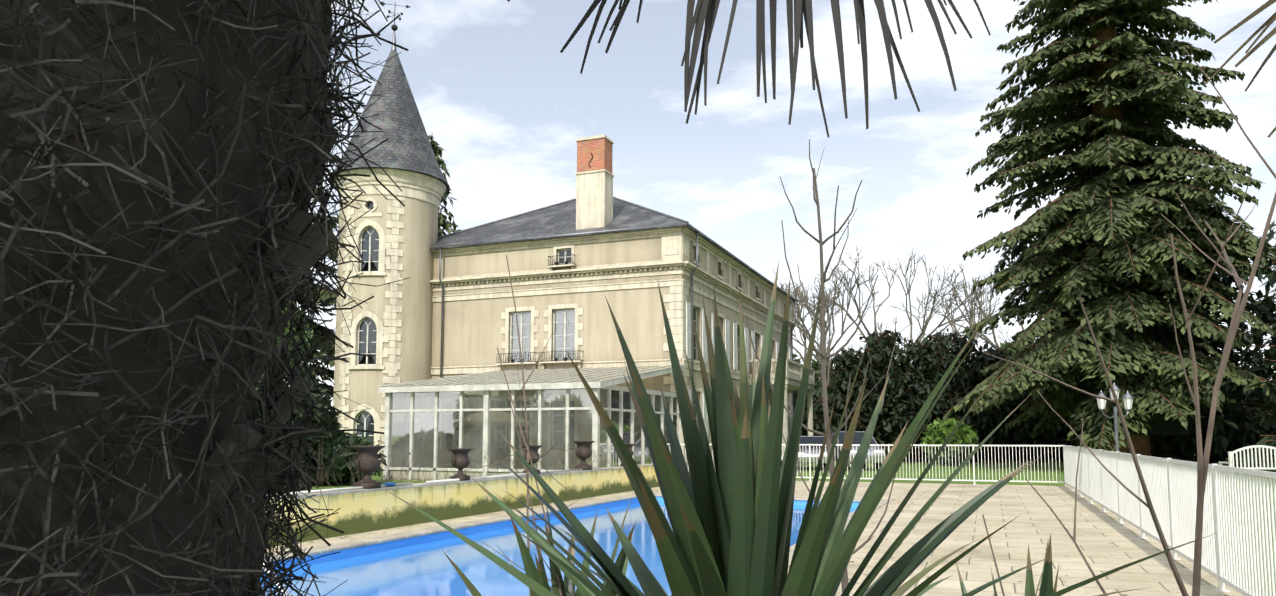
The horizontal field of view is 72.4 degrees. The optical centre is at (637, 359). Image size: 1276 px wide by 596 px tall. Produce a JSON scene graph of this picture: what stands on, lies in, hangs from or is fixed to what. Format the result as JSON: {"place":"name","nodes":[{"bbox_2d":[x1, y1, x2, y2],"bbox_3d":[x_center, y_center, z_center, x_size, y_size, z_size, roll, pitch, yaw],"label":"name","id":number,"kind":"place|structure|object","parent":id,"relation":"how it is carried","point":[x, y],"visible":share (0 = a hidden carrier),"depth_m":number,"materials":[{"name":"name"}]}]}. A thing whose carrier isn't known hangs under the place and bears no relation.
{"place":"outdoors","nodes":[
{"label":"outdoors","id":0,"kind":"place"},
{"bbox_2d":[297,0,1275,410],"label":"sky","id":1,"kind":"structure","parent":0,"point":[492,83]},
{"bbox_2d":[307,456,1275,595],"bbox_3d":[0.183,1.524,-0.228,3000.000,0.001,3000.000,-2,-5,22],"label":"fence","id":2,"kind":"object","parent":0,"point":[914,468],"depth_m":32.75,"materials":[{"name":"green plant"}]},
{"bbox_2d":[250,299,313,456],"bbox_3d":[-8.090,0.371,14.404,4.745,5.006,11.134,0,-5,-2],"label":"laurel","id":3,"kind":"object","parent":2,"relation":"on","point":[292,350],"depth_m":15.36,"materials":[{"name":"green plant"}]},
{"bbox_2d":[266,367,386,491],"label":"dark shrubs","id":4,"kind":"object","parent":2,"relation":"on","point":[331,449],"visible":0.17,"depth_m":21.98,"materials":[{"name":"green plant"}]},
{"bbox_2d":[302,418,357,484],"bbox_3d":[-11.537,1.109,18.179,8.251,4.125,20.598,1,-5,-8],"label":"shrub","id":5,"kind":"object","parent":2,"relation":"on","point":[339,482],"visible":0.04,"depth_m":27.02,"materials":[{"name":"green plant"}]},
{"bbox_2d":[388,479,432,480],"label":"deck","id":6,"kind":"structure","parent":2,"relation":"on","point":[414,480],"depth_m":29.59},
{"bbox_2d":[378,364,685,480],"bbox_3d":[-3.528,2.166,32.349,8.440,4.340,8.283,-2,-5,22],"label":"conservatory","id":7,"kind":"object","parent":6,"relation":"on","point":[610,384],"visible":0.42,"depth_m":29.14,"materials":[{"name":"white metal"}]},
{"bbox_2d":[385,366,671,386],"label":"conservatory roof","id":8,"kind":"structure","parent":7,"relation":"on","point":[597,380],"depth_m":31.32,"materials":[{"name":"glass"}]},
{"bbox_2d":[389,310,678,469],"bbox_3d":[-3.456,0.737,32.652,7.900,6.400,8.160,-2,-5,22],"label":"window glass","id":9,"kind":"object","parent":7,"relation":"on","point":[553,424],"visible":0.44,"depth_m":28.99,"materials":[{"name":"clear glass"}]},
{"bbox_2d":[281,430,624,491],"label":"plants","id":10,"kind":"object","parent":2,"relation":"on","point":[493,457],"depth_m":18.08,"materials":[{"name":"green plant"}]},
{"bbox_2d":[464,255,581,595],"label":"twigs","id":11,"kind":"object","parent":2,"relation":"on","point":[528,491],"visible":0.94,"depth_m":2.84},
{"bbox_2d":[334,195,791,452],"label":"building wall","id":12,"kind":"structure","parent":2,"relation":"on","point":[473,335],"depth_m":38.03,"materials":[{"name":"beige paint"}]},
{"bbox_2d":[356,226,757,439],"bbox_3d":[1.844,-0.228,40.978,26.304,10.614,11.459,4,-6,-36],"label":"window frame","id":13,"kind":"object","parent":12,"relation":"attached to","point":[522,324],"visible":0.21,"depth_m":37.69,"materials":[{"name":"white wood"}]},
{"bbox_2d":[356,202,771,445],"bbox_3d":[1.342,-0.948,41.681,26.220,11.370,9.774,4,-6,-36],"label":"dark glass","id":14,"kind":"object","parent":13,"relation":"attached to","point":[372,336],"visible":0.19,"depth_m":37.74,"materials":[{"name":"grey glass"}]},
{"bbox_2d":[430,199,797,301],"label":"roof","id":15,"kind":"structure","parent":12,"relation":"on","point":[557,219],"depth_m":39.18,"materials":[{"name":"stone"}]},
{"bbox_2d":[438,196,798,300],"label":"roof ridge","id":16,"kind":"structure","parent":15,"relation":"on","point":[651,210],"depth_m":41.50,"materials":[{"name":"grey metal"}]},
{"bbox_2d":[686,302,791,436],"bbox_3d":[5.733,1.705,44.463,0.050,6.470,20.200,-2,-5,22],"label":"shutter","id":17,"kind":"object","parent":12,"relation":"attached to","point":[704,341],"visible":0.27,"depth_m":38.76,"materials":[{"name":"white wood"}]},
{"bbox_2d":[333,134,796,472],"bbox_3d":[-2.368,-1.606,46.550,16.880,14.330,24.350,-2,-5,22],"label":"stone","id":18,"kind":"object","parent":2,"relation":"on","point":[594,198],"visible":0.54,"depth_m":37.63,"materials":[{"name":"beige stone"}]},
{"bbox_2d":[359,259,377,363],"bbox_3d":[-7.798,-1.709,38.314,11.300,13.100,3.440,-2,-5,22],"label":"interior","id":19,"kind":"object","parent":18,"relation":"in","point":[370,358],"depth_m":38.03,"materials":[{"name":"black"}]},
{"bbox_2d":[330,50,449,194],"bbox_3d":[-11.445,-11.289,40.621,5.380,6.510,5.380,-2,-5,22],"label":"cone","id":20,"kind":"object","parent":18,"relation":"on","point":[406,146],"visible":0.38,"depth_m":39.17,"materials":[{"name":"stone"}]},
{"bbox_2d":[379,1,759,362],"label":"wrought iron railing","id":21,"kind":"object","parent":18,"relation":"on","point":[394,27],"visible":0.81,"depth_m":37.10,"materials":[{"name":"grey metal"}]},
{"bbox_2d":[577,138,612,173],"bbox_3d":[-1.875,-8.707,37.839,1.300,1.400,0.860,-2,-5,22],"label":"brick","id":22,"kind":"object","parent":18,"relation":"on","point":[600,149],"visible":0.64,"depth_m":37.46,"materials":[{"name":"orange brick"}]},
{"bbox_2d":[274,497,859,569],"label":"pool","id":23,"kind":"structure","parent":2,"relation":"in","point":[353,552],"depth_m":13.48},
{"bbox_2d":[260,501,856,595],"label":"water","id":24,"kind":"structure","parent":23,"relation":"in","point":[426,569],"depth_m":11.20,"materials":[{"name":"blue liquid"}]},
{"bbox_2d":[262,558,290,595],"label":"handrail","id":25,"kind":"object","parent":24,"relation":"in","point":[287,593],"visible":0.04,"depth_m":4.60,"materials":[{"name":"silver metal"}]},
{"bbox_2d":[268,494,889,568],"bbox_3d":[-0.541,2.652,12.647,6.230,0.137,18.510,-2,-5,22],"label":"coping","id":26,"kind":"object","parent":23,"relation":"on","point":[335,547],"visible":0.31,"depth_m":13.71,"materials":[{"name":"beige stone"}]},
{"bbox_2d":[391,30,797,414],"bbox_3d":[-0.772,-4.620,47.499,14.595,20.500,22.065,-2,-5,22],"label":"zinc","id":27,"kind":"object","parent":2,"relation":"on","point":[393,47],"visible":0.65,"depth_m":38.03,"materials":[{"name":"grey metal"}]},
{"bbox_2d":[389,358,814,479],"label":"old stone","id":28,"kind":"object","parent":2,"relation":"on","point":[794,373],"visible":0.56,"depth_m":43.98,"materials":[{"name":"beige stone"}]},
{"bbox_2d":[267,481,1251,595],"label":"deck","id":29,"kind":"structure","parent":2,"relation":"on","point":[1011,541],"depth_m":12.33,"materials":[{"name":"beige stone"}]},
{"bbox_2d":[0,0,334,595],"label":"palm trunk","id":30,"kind":"object","parent":29,"relation":"on","point":[173,509],"visible":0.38,"depth_m":0.33,"materials":[{"name":"black plant"}]},
{"bbox_2d":[0,0,409,595],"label":"palm trunk fibers","id":31,"kind":"object","parent":30,"relation":"attached to","point":[282,363],"visible":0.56,"depth_m":0.35},
{"bbox_2d":[197,209,337,504],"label":"palm trunk stubs","id":32,"kind":"object","parent":30,"relation":"attached to","point":[298,224],"visible":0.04,"depth_m":0.43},
{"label":"leaf stalk","id":33,"kind":"object","parent":30,"relation":"attached to","visible":0},
{"bbox_2d":[507,0,990,137],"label":"palm fronds","id":34,"kind":"object","parent":33,"relation":"hanging from","point":[706,10],"visible":1,"depth_m":1.40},
{"bbox_2d":[1204,0,1275,137],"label":"palm fronds","id":35,"kind":"object","parent":33,"relation":"hanging from","point":[1268,23],"visible":1,"depth_m":1.47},
{"bbox_2d":[264,466,658,546],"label":"wall","id":36,"kind":"structure","parent":29,"relation":"on","point":[361,512],"depth_m":15.48,"materials":[{"name":"stone"}]},
{"bbox_2d":[381,482,395,486],"bbox_3d":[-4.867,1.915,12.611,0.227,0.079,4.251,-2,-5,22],"label":"container","id":37,"kind":"object","parent":36,"relation":"on","point":[390,484],"visible":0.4,"depth_m":14.38,"materials":[{"name":"blue plastic"}]},
{"bbox_2d":[266,469,582,495],"bbox_3d":[-4.286,2.048,13.965,0.104,0.044,16.000,-2,-5,22],"label":"coping","id":38,"kind":"object","parent":36,"relation":"on","point":[383,485],"visible":0.46,"depth_m":15.44,"materials":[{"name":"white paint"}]},
{"bbox_2d":[270,464,652,500],"bbox_3d":[-3.662,2.231,15.591,0.350,0.039,22.520,-2,-5,22],"label":"wall cap","id":39,"kind":"object","parent":36,"relation":"on","point":[414,485],"visible":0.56,"depth_m":15.39,"materials":[{"name":"grey stone"}]},
{"bbox_2d":[351,441,635,488],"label":"urns","id":40,"kind":"object","parent":36,"relation":"on","point":[367,462],"visible":0.71,"depth_m":16.30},
{"bbox_2d":[309,485,1135,594],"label":"debris","id":41,"kind":"object","parent":29,"relation":"on","point":[850,561],"visible":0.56,"depth_m":15.08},
{"bbox_2d":[746,139,896,595],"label":"young tree","id":42,"kind":"object","parent":29,"relation":"on","point":[825,383],"visible":0.83,"depth_m":5.57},
{"bbox_2d":[667,444,1275,595],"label":"fence","id":43,"kind":"object","parent":29,"relation":"on","point":[1171,484],"visible":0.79,"depth_m":10.07,"materials":[{"name":"white paint"}]},
{"bbox_2d":[279,0,1275,451],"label":"sequoias","id":44,"kind":"object","parent":2,"relation":"on","point":[1159,98],"visible":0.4,"depth_m":36.93,"materials":[{"name":"green plant"}]},
{"bbox_2d":[1067,129,1199,434],"bbox_3d":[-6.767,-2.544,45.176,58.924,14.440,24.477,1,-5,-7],"label":"trunk","id":45,"kind":"object","parent":44,"relation":"on","point":[1160,425],"visible":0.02,"depth_m":36.84,"materials":[{"name":"black"}]},
{"bbox_2d":[299,0,1275,463],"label":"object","id":46,"kind":"object","parent":2,"relation":"on","point":[1141,444],"visible":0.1,"depth_m":38.96,"materials":[{"name":"green plant"}]},
{"bbox_2d":[798,437,833,462],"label":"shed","id":47,"kind":"structure","parent":2,"relation":"on","point":[804,458],"depth_m":38.45,"materials":[{"name":"white"}]},
{"bbox_2d":[798,452,826,455],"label":"car lights","id":48,"kind":"object","parent":47,"relation":"attached to","point":[802,453],"visible":0.36,"depth_m":38.03},
{"bbox_2d":[830,432,885,462],"bbox_3d":[9.865,4.049,40.218,1.840,1.360,4.536,0,-5,0],"label":"car","id":49,"kind":"object","parent":2,"relation":"on","point":[870,453],"depth_m":38.75,"materials":[{"name":"white metal"}]},
{"bbox_2d":[830,431,877,443],"bbox_3d":[9.863,3.713,40.770,1.878,0.659,3.282,0,-5,0],"label":"roof car","id":50,"kind":"object","parent":49,"relation":"attached to","point":[847,431],"visible":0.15,"depth_m":39.81,"materials":[{"name":"grey metal"}]},
{"bbox_2d":[837,455,881,468],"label":"car wheels","id":51,"kind":"object","parent":49,"relation":"attached to","point":[874,464],"visible":0.06,"depth_m":38.65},
{"bbox_2d":[851,450,883,452],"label":"car lights","id":52,"kind":"object","parent":49,"relation":"attached to","point":[873,451],"visible":0.61,"depth_m":37.94},
{"bbox_2d":[777,247,1050,389],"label":"bare trees","id":53,"kind":"object","parent":2,"relation":"on","point":[829,300],"visible":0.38,"depth_m":78.80,"materials":[{"name":"grey"}]},
{"bbox_2d":[793,378,1093,459],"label":"hedge","id":54,"kind":"object","parent":2,"relation":"on","point":[804,431],"visible":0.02,"depth_m":58.42,"materials":[{"name":"green plant"}]},
{"bbox_2d":[920,341,1030,465],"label":"bright bush","id":55,"kind":"object","parent":2,"relation":"on","point":[939,432],"visible":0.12,"depth_m":44.31,"materials":[{"name":"green plant"}]},
{"bbox_2d":[793,351,1266,448],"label":"ivy","id":56,"kind":"object","parent":2,"relation":"on","point":[815,364],"depth_m":76.86,"materials":[{"name":"green plant"}]},
{"bbox_2d":[805,171,1275,471],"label":"bushes","id":57,"kind":"object","parent":2,"relation":"on","point":[1223,436],"visible":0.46,"depth_m":49.12,"materials":[{"name":"green plant"}]},
{"bbox_2d":[1096,383,1133,450],"bbox_3d":[10.761,1.869,19.601,0.950,2.710,0.248,1,-5,-15],"label":"lamp","id":58,"kind":"object","parent":2,"relation":"on","point":[1126,395],"visible":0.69,"depth_m":19.62,"materials":[{"name":"metal"}]},
{"bbox_2d":[1097,390,1132,408],"bbox_3d":[10.761,0.917,19.684,0.904,0.420,0.199,1,-5,-15],"label":"lamp","id":59,"kind":"object","parent":58,"relation":"attached to","point":[1103,404],"visible":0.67,"depth_m":19.67,"materials":[{"name":"white glass"}]},
{"bbox_2d":[1219,445,1275,482],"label":"bench","id":60,"kind":"object","parent":2,"relation":"on","point":[1230,462],"visible":0.81,"depth_m":27.49,"materials":[{"name":"white paint"}]},
{"bbox_3d":[0.445,1.635,2.076,3.400,0.120,3.400,-2,-5,22],"label":"bed","id":61,"kind":"object","parent":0,"visible":0},
{"bbox_2d":[387,262,1216,595],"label":"yucca","id":62,"kind":"object","parent":61,"relation":"on","point":[729,510],"visible":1,"depth_m":2.12,"materials":[{"name":"green plant"}]},
{"bbox_2d":[982,47,1275,595],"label":"shrub","id":63,"kind":"object","parent":61,"relation":"on","point":[1202,464],"visible":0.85,"depth_m":2.63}
]}

